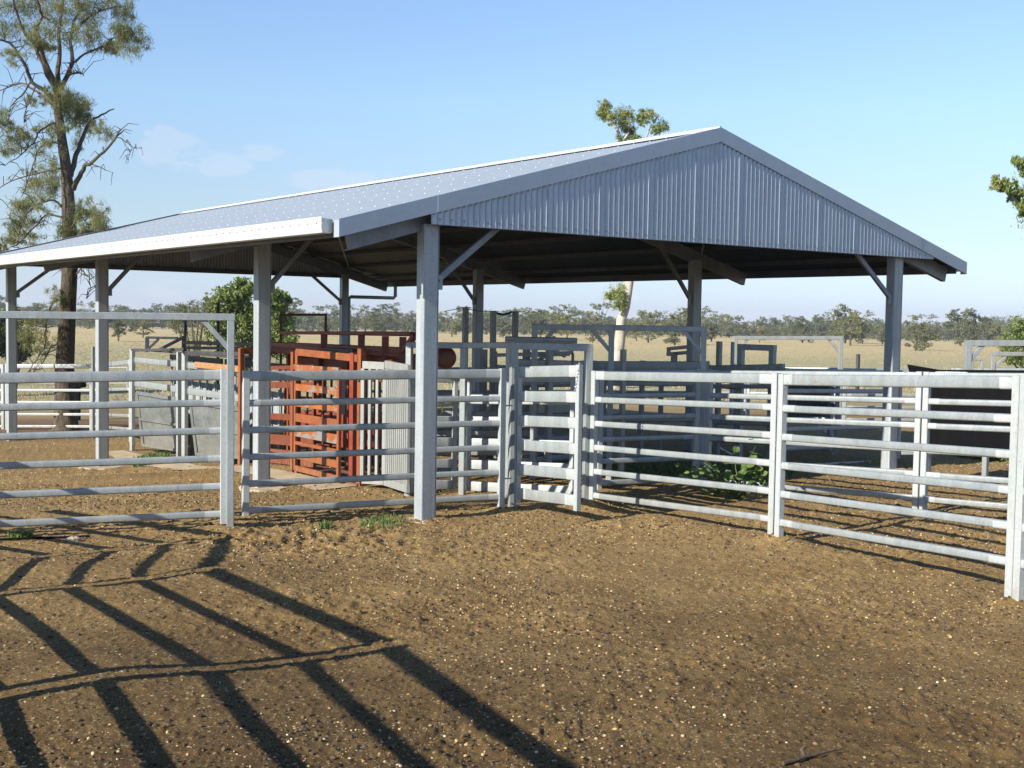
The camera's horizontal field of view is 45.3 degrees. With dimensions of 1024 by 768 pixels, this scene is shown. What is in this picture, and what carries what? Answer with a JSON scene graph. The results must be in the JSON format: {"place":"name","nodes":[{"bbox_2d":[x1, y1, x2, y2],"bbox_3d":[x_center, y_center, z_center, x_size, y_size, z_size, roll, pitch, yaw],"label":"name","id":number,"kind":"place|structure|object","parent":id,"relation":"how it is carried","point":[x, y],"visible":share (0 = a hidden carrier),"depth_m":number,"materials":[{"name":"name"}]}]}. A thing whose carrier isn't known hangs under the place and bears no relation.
{"place":"outdoors","nodes":[
{"label":"outdoors","id":0,"kind":"place"},
{"bbox_2d":[0,320,1023,767],"bbox_3d":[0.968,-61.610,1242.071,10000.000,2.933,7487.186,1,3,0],"label":"ground","id":1,"kind":"structure","parent":0,"point":[254,648],"depth_m":8.59,"materials":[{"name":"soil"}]},
{"bbox_2d":[0,364,4,428],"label":"rail panel","id":2,"kind":"object","parent":1,"relation":"on","point":[2,401],"visible":0.8,"depth_m":28.55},
{"bbox_2d":[0,306,36,386],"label":"dark bush","id":3,"kind":"object","parent":1,"relation":"on","point":[21,353],"visible":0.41,"depth_m":39.99,"materials":[{"name":"green plant"}]},
{"bbox_2d":[7,529,33,537],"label":"green weeds","id":4,"kind":"object","parent":1,"relation":"on","point":[16,534],"visible":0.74,"depth_m":11.67,"materials":[{"name":"green plant"}]},
{"bbox_2d":[0,535,89,540],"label":"poly pipe","id":5,"kind":"object","parent":1,"relation":"on","point":[48,537],"visible":0.94,"depth_m":11.60,"materials":[{"name":"black plastic"}]},
{"bbox_2d":[5,364,91,430],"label":"rail panel","id":6,"kind":"object","parent":1,"relation":"on","point":[28,366],"visible":0.5,"depth_m":28.33,"materials":[{"name":"metal"}]},
{"bbox_2d":[0,0,154,430],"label":"casuarina tree","id":7,"kind":"object","parent":1,"relation":"on","point":[65,104],"visible":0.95,"depth_m":28.14,"materials":[{"name":"green plant"}]},
{"bbox_2d":[75,382,85,419],"bbox_3d":[-11.742,0.482,33.080,0.400,1.097,0.400,1,3,0],"label":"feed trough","id":8,"kind":"object","parent":1,"relation":"on","point":[79,385],"visible":0.32,"depth_m":33.02,"materials":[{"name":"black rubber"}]},
{"bbox_2d":[91,347,94,438],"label":"yard post","id":9,"kind":"object","parent":1,"relation":"on","point":[93,383],"visible":0.65,"depth_m":26.52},
{"bbox_2d":[95,359,129,441],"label":"rail panel","id":10,"kind":"object","parent":1,"relation":"on","point":[120,363],"visible":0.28,"depth_m":26.21,"materials":[{"name":"metal"}]},
{"bbox_2d":[0,311,234,526],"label":"overhead bow","id":11,"kind":"object","parent":1,"relation":"on","point":[229,344],"visible":0.9,"depth_m":12.05,"materials":[{"name":"metal"}]},
{"bbox_2d":[0,369,226,527],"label":"yard gate","id":12,"kind":"structure","parent":11,"relation":"attached to","point":[108,376],"depth_m":11.90,"materials":[{"name":"metal"}]},
{"bbox_2d":[109,320,137,340],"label":"paddock tree","id":13,"kind":"object","parent":1,"relation":"on","point":[116,326],"visible":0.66,"depth_m":149.82,"materials":[{"name":"green plant"}]},
{"bbox_2d":[124,320,155,337],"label":"paddock tree","id":14,"kind":"object","parent":1,"relation":"on","point":[144,325],"visible":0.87,"depth_m":174.86,"materials":[{"name":"green plant"}]},
{"bbox_2d":[132,451,172,466],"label":"green weeds","id":15,"kind":"object","parent":1,"relation":"on","point":[161,454],"visible":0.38,"depth_m":21.73,"materials":[{"name":"green plant"}]},
{"bbox_2d":[130,349,222,455],"bbox_3d":[-6.361,0.381,23.097,0.878,2.038,2.542,-1,4,-37],"label":"sheeted race","id":16,"kind":"object","parent":1,"relation":"on","point":[161,418],"visible":0.61,"depth_m":23.00,"materials":[{"name":"metal"}]},
{"bbox_2d":[164,303,199,333],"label":"paddock tree","id":17,"kind":"object","parent":1,"relation":"on","point":[170,310],"visible":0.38,"depth_m":229.25,"materials":[{"name":"green plant"}]},
{"bbox_2d":[169,295,215,369],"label":"scrub bush","id":18,"kind":"object","parent":1,"relation":"on","point":[173,322],"visible":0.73,"depth_m":49.91,"materials":[{"name":"green plant"}]},
{"bbox_2d":[109,450,355,489],"bbox_3d":[-5.046,1.339,19.884,0.629,0.413,9.100,-1,4,-37],"label":"concrete apron","id":19,"kind":"object","parent":1,"relation":"on","point":[277,474],"visible":0.54,"depth_m":18.34,"materials":[{"name":"concrete"}]},
{"bbox_2d":[181,353,285,458],"bbox_3d":[-4.779,0.472,20.972,0.878,1.949,2.542,-1,4,-37],"label":"sheeted race","id":20,"kind":"object","parent":1,"relation":"on","point":[204,417],"visible":0.4,"depth_m":21.19,"materials":[{"name":"metal"}]},
{"bbox_2d":[132,336,252,355],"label":"race walkway","id":21,"kind":"structure","parent":20,"relation":"on","point":[165,348],"depth_m":22.05,"materials":[{"name":"metal"}]},
{"bbox_2d":[194,362,237,371],"bbox_3d":[-4.916,-0.287,20.438,0.045,0.100,1.800,-1,4,-37],"label":"timber plank","id":22,"kind":"object","parent":20,"relation":"on","point":[213,366],"visible":0.64,"depth_m":20.54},
{"bbox_2d":[198,275,300,370],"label":"bushy tree","id":23,"kind":"object","parent":1,"relation":"on","point":[235,297],"visible":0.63,"depth_m":51.59,"materials":[{"name":"green plant"}]},
{"bbox_2d":[239,485,285,491],"bbox_3d":[-3.361,1.412,16.369,0.729,0.085,0.750,-1,4,-31],"label":"concrete footing","id":24,"kind":"object","parent":1,"relation":"on","point":[270,488],"visible":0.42,"depth_m":16.20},
{"bbox_2d":[279,314,326,445],"bbox_3d":[-4.092,-0.017,24.035,0.920,2.732,0.047,1,3,0],"label":"pipe frame","id":25,"kind":"object","parent":1,"relation":"on","point":[280,357],"visible":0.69,"depth_m":23.95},
{"bbox_2d":[235,331,455,486],"bbox_3d":[-2.431,0.343,17.668,1.210,2.261,5.269,-1,4,-37],"label":"cattle crush","id":26,"kind":"object","parent":1,"relation":"on","point":[324,355],"visible":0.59,"depth_m":17.60,"materials":[{"name":"orange paint"}]},
{"bbox_2d":[360,361,384,484],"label":"slatted gate","id":27,"kind":"structure","parent":26,"relation":"attached to","point":[369,365],"depth_m":16.17,"materials":[{"name":"metal"}]},
{"bbox_2d":[241,368,512,515],"bbox_3d":[-1.394,0.700,13.310,3.055,1.731,0.070,0,3,-24],"label":"rail panel","id":28,"kind":"object","parent":1,"relation":"on","point":[248,430],"visible":0.99,"depth_m":13.17,"materials":[{"name":"metal"}]},
{"bbox_2d":[511,363,582,510],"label":"narrow gate","id":29,"kind":"structure","parent":28,"relation":"attached to","point":[575,396],"depth_m":13.48,"materials":[{"name":"metal"}]},
{"bbox_2d":[365,310,393,330],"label":"paddock tree","id":30,"kind":"object","parent":1,"relation":"on","point":[378,315],"visible":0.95,"depth_m":258.95,"materials":[{"name":"green plant"}]},
{"bbox_2d":[360,512,407,530],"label":"green weeds","id":31,"kind":"object","parent":1,"relation":"on","point":[387,521],"visible":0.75,"depth_m":12.85,"materials":[{"name":"green plant"}]},
{"bbox_2d":[371,302,400,330],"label":"paddock tree","id":32,"kind":"object","parent":1,"relation":"on","point":[391,306],"visible":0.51,"depth_m":393.45,"materials":[{"name":"green plant"}]},
{"bbox_2d":[412,379,457,492],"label":"board gate","id":33,"kind":"structure","parent":1,"relation":"on","point":[451,463],"depth_m":15.88,"materials":[{"name":"metal"}]},
{"bbox_2d":[440,311,469,336],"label":"paddock tree","id":34,"kind":"object","parent":1,"relation":"on","point":[456,325],"visible":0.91,"depth_m":254.59,"materials":[{"name":"green plant"}]},
{"bbox_2d":[404,342,509,497],"bbox_3d":[-0.623,0.490,15.130,1.420,2.049,0.305,2,3,20],"label":"portal frame","id":35,"kind":"object","parent":1,"relation":"on","point":[463,347],"visible":0.51,"depth_m":15.17,"materials":[{"name":"metal"}]},
{"bbox_2d":[383,361,410,492],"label":"slatted gate","id":36,"kind":"structure","parent":35,"relation":"attached to","point":[397,438],"depth_m":15.42,"materials":[{"name":"metal"}]},
{"bbox_2d":[460,307,471,368],"bbox_3d":[-0.793,0.013,20.529,0.170,2.596,0.100,-1,4,-37],"label":"yard post","id":37,"kind":"object","parent":1,"relation":"on","point":[465,322],"visible":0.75,"depth_m":20.45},
{"bbox_2d":[478,349,487,459],"bbox_3d":[-0.433,0.439,18.248,0.090,1.908,0.090,-1,4,-37],"label":"yard post","id":38,"kind":"object","parent":1,"relation":"on","point":[483,365],"visible":0.35,"depth_m":18.19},
{"bbox_2d":[0,126,966,520],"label":"cattle shed","id":39,"kind":"structure","parent":1,"relation":"on","point":[694,208],"depth_m":16.42,"materials":[{"name":"metal"}]},
{"bbox_2d":[436,386,538,471],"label":"board gate","id":40,"kind":"structure","parent":1,"relation":"on","point":[477,432],"depth_m":17.79,"materials":[{"name":"metal"}]},
{"bbox_2d":[488,311,498,438],"bbox_3d":[-0.334,0.029,20.830,0.170,2.538,0.100,-1,4,-37],"label":"yard post","id":41,"kind":"object","parent":1,"relation":"on","point":[493,317],"visible":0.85,"depth_m":20.77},
{"bbox_2d":[489,316,511,337],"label":"paddock tree","id":42,"kind":"object","parent":1,"relation":"on","point":[503,324],"visible":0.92,"depth_m":249.61,"materials":[{"name":"green plant"}]},
{"bbox_2d":[0,332,1014,401],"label":"dry grass","id":43,"kind":"structure","parent":1,"relation":"on","point":[882,360],"depth_m":87.59,"materials":[{"name":"plant"}]},
{"bbox_2d":[2,302,1022,339],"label":"wood","id":44,"kind":"object","parent":1,"relation":"on","point":[660,317],"visible":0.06,"depth_m":445.63,"materials":[{"name":"green plant"}]},
{"bbox_2d":[510,311,520,335],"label":"yard post","id":45,"kind":"object","parent":1,"relation":"on","point":[515,315],"visible":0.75,"depth_m":20.94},
{"bbox_2d":[510,311,530,334],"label":"paddock tree","id":46,"kind":"object","parent":1,"relation":"on","point":[522,319],"visible":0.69,"depth_m":351.22,"materials":[{"name":"green plant"}]},
{"bbox_2d":[466,377,575,493],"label":"board gate","id":47,"kind":"structure","parent":1,"relation":"on","point":[482,465],"depth_m":15.39,"materials":[{"name":"metal"}]},
{"bbox_2d":[521,350,530,457],"bbox_3d":[0.199,0.424,18.047,0.090,1.897,0.090,-1,4,-37],"label":"yard post","id":48,"kind":"object","parent":1,"relation":"on","point":[525,407],"visible":0.19,"depth_m":18.01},
{"bbox_2d":[494,365,569,460],"bbox_3d":[0.537,0.523,20.054,1.894,1.686,0.070,-1,4,-32],"label":"rail panel","id":49,"kind":"object","parent":1,"relation":"on","point":[496,409],"visible":0.1,"depth_m":19.58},
{"bbox_2d":[523,307,554,336],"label":"paddock tree","id":50,"kind":"object","parent":1,"relation":"on","point":[532,317],"visible":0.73,"depth_m":239.68,"materials":[{"name":"green plant"}]},
{"bbox_2d":[544,350,553,462],"bbox_3d":[0.521,0.436,17.546,0.090,1.862,0.090,-1,4,-37],"label":"yard post","id":51,"kind":"object","parent":1,"relation":"on","point":[549,357],"visible":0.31,"depth_m":17.51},
{"bbox_2d":[507,342,593,506],"bbox_3d":[0.444,0.523,14.222,0.992,2.013,0.088,0,3,-16],"label":"portal frame","id":52,"kind":"object","parent":1,"relation":"on","point":[515,347],"visible":0.79,"depth_m":14.16,"materials":[{"name":"metal"}]},
{"bbox_2d":[505,336,576,342],"bbox_3d":[0.345,-0.525,14.592,0.856,0.073,0.090,1,3,0],"label":"slide rail","id":53,"kind":"object","parent":52,"relation":"on","point":[540,339],"visible":1,"depth_m":14.55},
{"bbox_2d":[518,359,583,461],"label":"rail panel","id":54,"kind":"object","parent":1,"relation":"on","point":[524,362],"visible":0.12,"depth_m":18.05,"materials":[{"name":"metal"}]},
{"bbox_2d":[495,350,573,368],"bbox_3d":[0.329,-0.431,17.852,1.164,0.438,0.147,1,3,0],"label":"slide linkage","id":55,"kind":"object","parent":54,"relation":"attached to","point":[541,355],"visible":0.63,"depth_m":17.82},
{"bbox_2d":[542,313,566,336],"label":"paddock tree","id":56,"kind":"object","parent":1,"relation":"on","point":[557,316],"visible":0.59,"depth_m":214.07,"materials":[{"name":"green plant"}]},
{"bbox_2d":[549,303,583,335],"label":"paddock tree","id":57,"kind":"object","parent":1,"relation":"on","point":[572,311],"visible":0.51,"depth_m":357.80,"materials":[{"name":"green plant"}]},
{"bbox_2d":[550,313,582,337],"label":"paddock tree","id":58,"kind":"object","parent":1,"relation":"on","point":[568,317],"visible":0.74,"depth_m":228.39,"materials":[{"name":"green plant"}]},
{"bbox_2d":[585,301,612,334],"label":"paddock tree","id":59,"kind":"object","parent":1,"relation":"on","point":[599,308],"visible":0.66,"depth_m":400.94,"materials":[{"name":"green plant"}]},
{"bbox_2d":[529,324,706,479],"bbox_3d":[1.413,0.313,16.506,2.334,2.212,0.116,1,3,8],"label":"overhead bow","id":60,"kind":"object","parent":1,"relation":"on","point":[609,347],"visible":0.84,"depth_m":16.46,"materials":[{"name":"metal"}]},
{"bbox_2d":[618,349,626,471],"bbox_3d":[1.528,0.448,17.046,0.070,1.858,0.070,-1,4,-37],"label":"yard post","id":61,"kind":"object","parent":1,"relation":"on","point":[623,358],"visible":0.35,"depth_m":17.01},
{"bbox_2d":[594,98,669,388],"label":"gum tree","id":62,"kind":"object","parent":1,"relation":"on","point":[618,294],"visible":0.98,"depth_m":44.55,"materials":[{"name":"green plant"}]},
{"bbox_2d":[638,360,644,448],"bbox_3d":[2.113,0.453,20.049,0.070,1.673,0.070,-1,4,-37],"label":"yard post","id":63,"kind":"object","parent":1,"relation":"on","point":[641,411],"visible":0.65,"depth_m":20.02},
{"bbox_2d":[597,369,700,488],"bbox_3d":[1.776,0.633,15.954,1.504,1.654,0.070,0,3,-23],"label":"rail panel","id":64,"kind":"object","parent":1,"relation":"on","point":[694,415],"visible":0.77,"depth_m":15.90,"materials":[{"name":"metal"}]},
{"bbox_2d":[633,310,665,342],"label":"paddock tree","id":65,"kind":"object","parent":1,"relation":"on","point":[642,313],"visible":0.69,"depth_m":205.16,"materials":[{"name":"green plant"}]},
{"bbox_2d":[593,360,709,457],"bbox_3d":[2.149,0.496,19.150,1.859,1.731,0.070,1,3,-6],"label":"rail panel","id":66,"kind":"object","parent":1,"relation":"on","point":[655,365],"visible":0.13,"depth_m":19.11,"materials":[{"name":"metal"}]},
{"bbox_2d":[657,386,663,449],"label":"yard post","id":67,"kind":"object","parent":1,"relation":"on","point":[660,411],"visible":0.31,"depth_m":21.03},
{"bbox_2d":[663,312,686,344],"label":"paddock tree","id":68,"kind":"object","parent":1,"relation":"on","point":[672,339],"visible":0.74,"depth_m":169.54,"materials":[{"name":"green plant"}]},
{"bbox_2d":[606,381,745,415],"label":"rail panel","id":69,"kind":"object","parent":1,"relation":"on","point":[637,391],"depth_m":30.69,"materials":[{"name":"metal"}]},
{"bbox_2d":[589,371,780,533],"bbox_3d":[1.803,0.726,13.194,0.070,1.799,2.827,-1,4,-38],"label":"rail panel","id":70,"kind":"object","parent":1,"relation":"on","point":[744,378],"visible":0.96,"depth_m":13.07,"materials":[{"name":"metal"}]},
{"bbox_2d":[581,460,798,478],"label":"green weeds","id":71,"kind":"object","parent":1,"relation":"on","point":[644,468],"visible":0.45,"depth_m":17.52,"materials":[{"name":"green plant"}]},
{"bbox_2d":[675,306,713,339],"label":"paddock tree","id":72,"kind":"object","parent":1,"relation":"on","point":[684,312],"visible":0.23,"depth_m":179.30,"materials":[{"name":"green plant"}]},
{"bbox_2d":[702,320,727,341],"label":"paddock tree","id":73,"kind":"object","parent":1,"relation":"on","point":[711,330],"visible":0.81,"depth_m":239.04,"materials":[{"name":"green plant"}]},
{"bbox_2d":[713,341,722,454],"bbox_3d":[3.362,0.290,20.040,0.080,1.970,0.080,-1,4,-37],"label":"yard post","id":74,"kind":"object","parent":1,"relation":"on","point":[719,344],"visible":0.39,"depth_m":20.00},
{"bbox_2d":[675,439,768,498],"bbox_3d":[2.650,1.039,15.028,1.352,0.725,1.099,1,3,0],"label":"mallow plant","id":75,"kind":"object","parent":1,"relation":"on","point":[703,472],"visible":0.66,"depth_m":14.91,"materials":[{"name":"green plant"}]},
{"bbox_2d":[709,312,734,336],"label":"paddock tree","id":76,"kind":"object","parent":1,"relation":"on","point":[724,316],"visible":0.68,"depth_m":396.70,"materials":[{"name":"green plant"}]},
{"bbox_2d":[729,342,734,428],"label":"yard post","id":77,"kind":"object","parent":1,"relation":"on","point":[732,363],"visible":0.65,"depth_m":24.49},
{"bbox_2d":[727,315,746,335],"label":"paddock tree","id":78,"kind":"object","parent":1,"relation":"on","point":[735,328],"visible":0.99,"depth_m":355.03,"materials":[{"name":"green plant"}]},
{"bbox_2d":[709,364,784,458],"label":"rail panel","id":79,"kind":"object","parent":1,"relation":"on","point":[765,367],"visible":0.2,"depth_m":18.60,"materials":[{"name":"metal"}]},
{"bbox_2d":[735,344,776,458],"bbox_3d":[3.733,0.355,18.841,0.658,1.923,0.094,4,4,45],"label":"overhead bow","id":80,"kind":"object","parent":1,"relation":"on","point":[771,349],"visible":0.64,"depth_m":18.87,"materials":[{"name":"metal"}]},
{"bbox_2d":[733,336,842,425],"bbox_3d":[6.099,-0.006,27.232,2.423,2.152,0.088,1,3,0],"label":"overhead bow","id":81,"kind":"object","parent":1,"relation":"on","point":[839,349],"visible":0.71,"depth_m":27.14,"materials":[{"name":"paint"}]},
{"bbox_2d":[746,367,837,418],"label":"rail panel","id":82,"kind":"object","parent":1,"relation":"on","point":[748,401],"visible":0.07,"depth_m":28.50,"materials":[{"name":"metal"}]},
{"bbox_2d":[787,316,813,342],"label":"paddock tree","id":83,"kind":"object","parent":1,"relation":"on","point":[801,325],"visible":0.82,"depth_m":248.99,"materials":[{"name":"green plant"}]},
{"bbox_2d":[787,386,833,450],"bbox_3d":[5.018,0.504,21.249,1.312,1.504,0.331,0,3,-13],"label":"sheeted pen","id":84,"kind":"object","parent":1,"relation":"on","point":[829,433],"visible":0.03,"depth_m":21.28,"materials":[{"name":"metal"}]},
{"bbox_2d":[782,744,843,765],"bbox_3d":[1.477,1.806,6.052,0.432,0.063,0.050,-1,4,-35],"label":"stick","id":85,"kind":"object","parent":1,"relation":"on","point":[800,758],"visible":1,"depth_m":6.02,"materials":[{"name":"wood"}]},
{"bbox_2d":[704,370,922,508],"bbox_3d":[3.642,0.662,15.021,3.019,1.740,0.070,4,4,43],"label":"rail panel","id":86,"kind":"object","parent":1,"relation":"on","point":[916,425],"visible":0.63,"depth_m":14.78,"materials":[{"name":"metal"}]},
{"bbox_2d":[811,314,828,335],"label":"paddock tree","id":87,"kind":"object","parent":1,"relation":"on","point":[815,317],"visible":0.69,"depth_m":368.74,"materials":[{"name":"green plant"}]},
{"bbox_2d":[818,386,839,455],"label":"rail panel","id":88,"kind":"object","parent":1,"relation":"on","point":[836,432],"visible":0.16,"depth_m":20.07,"materials":[{"name":"metal"}]},
{"bbox_2d":[782,368,902,463],"bbox_3d":[5.054,0.545,18.700,2.813,1.610,0.070,-1,4,-37],"label":"rail panel","id":89,"kind":"object","parent":1,"relation":"on","point":[844,427],"visible":0.22,"depth_m":18.53,"materials":[{"name":"metal"}]},
{"bbox_2d":[824,303,863,343],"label":"paddock tree","id":90,"kind":"object","parent":1,"relation":"on","point":[837,314],"visible":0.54,"depth_m":258.58,"materials":[{"name":"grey plant"}]},
{"bbox_2d":[828,313,875,345],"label":"paddock tree","id":91,"kind":"object","parent":1,"relation":"on","point":[853,319],"visible":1,"depth_m":209.75,"materials":[{"name":"green plant"}]},
{"bbox_2d":[843,310,875,343],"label":"paddock tree","id":92,"kind":"object","parent":1,"relation":"on","point":[862,337],"visible":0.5,"depth_m":239.49,"materials":[{"name":"green plant"}]},
{"bbox_2d":[842,368,949,425],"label":"rail panel","id":93,"kind":"object","parent":1,"relation":"on","point":[881,395],"visible":0.22,"depth_m":28.03,"materials":[{"name":"metal"}]},
{"bbox_2d":[774,374,1019,596],"bbox_3d":[3.282,0.811,10.715,0.070,1.902,2.914,-1,3,-28],"label":"rail panel","id":94,"kind":"object","parent":1,"relation":"on","point":[1012,382],"visible":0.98,"depth_m":10.50,"materials":[{"name":"metal"}]},
{"bbox_2d":[903,322,933,350],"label":"paddock tree","id":95,"kind":"object","parent":1,"relation":"on","point":[916,346],"visible":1,"depth_m":149.66,"materials":[{"name":"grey plant"}]},
{"bbox_2d":[909,322,938,348],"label":"paddock tree","id":96,"kind":"object","parent":1,"relation":"on","point":[934,337],"visible":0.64,"depth_m":160.07,"materials":[{"name":"green plant"}]},
{"bbox_2d":[945,308,978,345],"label":"paddock tree","id":97,"kind":"object","parent":1,"relation":"on","point":[950,315],"visible":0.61,"depth_m":234.84,"materials":[{"name":"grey plant"}]},
{"bbox_2d":[901,364,1023,482],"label":"sheeted pen","id":98,"kind":"object","parent":1,"relation":"on","point":[982,439],"visible":0.38,"depth_m":16.34,"materials":[{"name":"black rubber"}]},
{"bbox_2d":[919,372,1023,509],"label":"rail panel","id":99,"kind":"object","parent":1,"relation":"on","point":[927,426],"visible":0.7,"depth_m":13.69,"materials":[{"name":"metal"}]},
{"bbox_2d":[952,308,995,343],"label":"paddock tree","id":100,"kind":"object","parent":1,"relation":"on","point":[972,327],"visible":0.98,"depth_m":224.26,"materials":[{"name":"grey plant"}]},
{"bbox_2d":[957,448,1009,461],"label":"green weeds","id":101,"kind":"object","parent":1,"relation":"on","point":[995,459],"visible":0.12,"depth_m":20.07,"materials":[{"name":"green plant"}]},
{"bbox_2d":[964,340,1023,369],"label":"overhead bow","id":102,"kind":"object","parent":1,"relation":"on","point":[969,356],"visible":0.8,"depth_m":22.93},
{"bbox_2d":[986,323,1012,339],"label":"paddock tree","id":103,"kind":"object","parent":1,"relation":"on","point":[1001,327],"visible":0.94,"depth_m":259.27,"materials":[{"name":"green plant"}]},
{"bbox_2d":[988,155,1023,231],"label":"gum tree","id":104,"kind":"object","parent":1,"relation":"on","point":[1015,194],"visible":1,"depth_m":19.71,"materials":[{"name":"green plant"}]},
{"bbox_2d":[990,352,1023,369],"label":"overhead bow","id":105,"kind":"object","parent":1,"relation":"on","point":[993,355],"visible":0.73,"depth_m":24.96,"materials":[{"name":"paint"}]},
{"bbox_2d":[996,313,1023,367],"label":"bright bush","id":106,"kind":"object","parent":1,"relation":"on","point":[1018,333],"visible":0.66,"depth_m":59.64,"materials":[{"name":"green plant"}]},
{"bbox_2d":[1012,375,1023,600],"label":"rail panel","id":107,"kind":"object","parent":1,"relation":"on","point":[1018,580],"visible":0.93,"depth_m":9.40,"materials":[{"name":"metal"}]},
{"bbox_2d":[0,0,1023,326],"label":"sky","id":108,"kind":"structure","parent":0,"point":[908,110],"materials":[{"name":"blue"}]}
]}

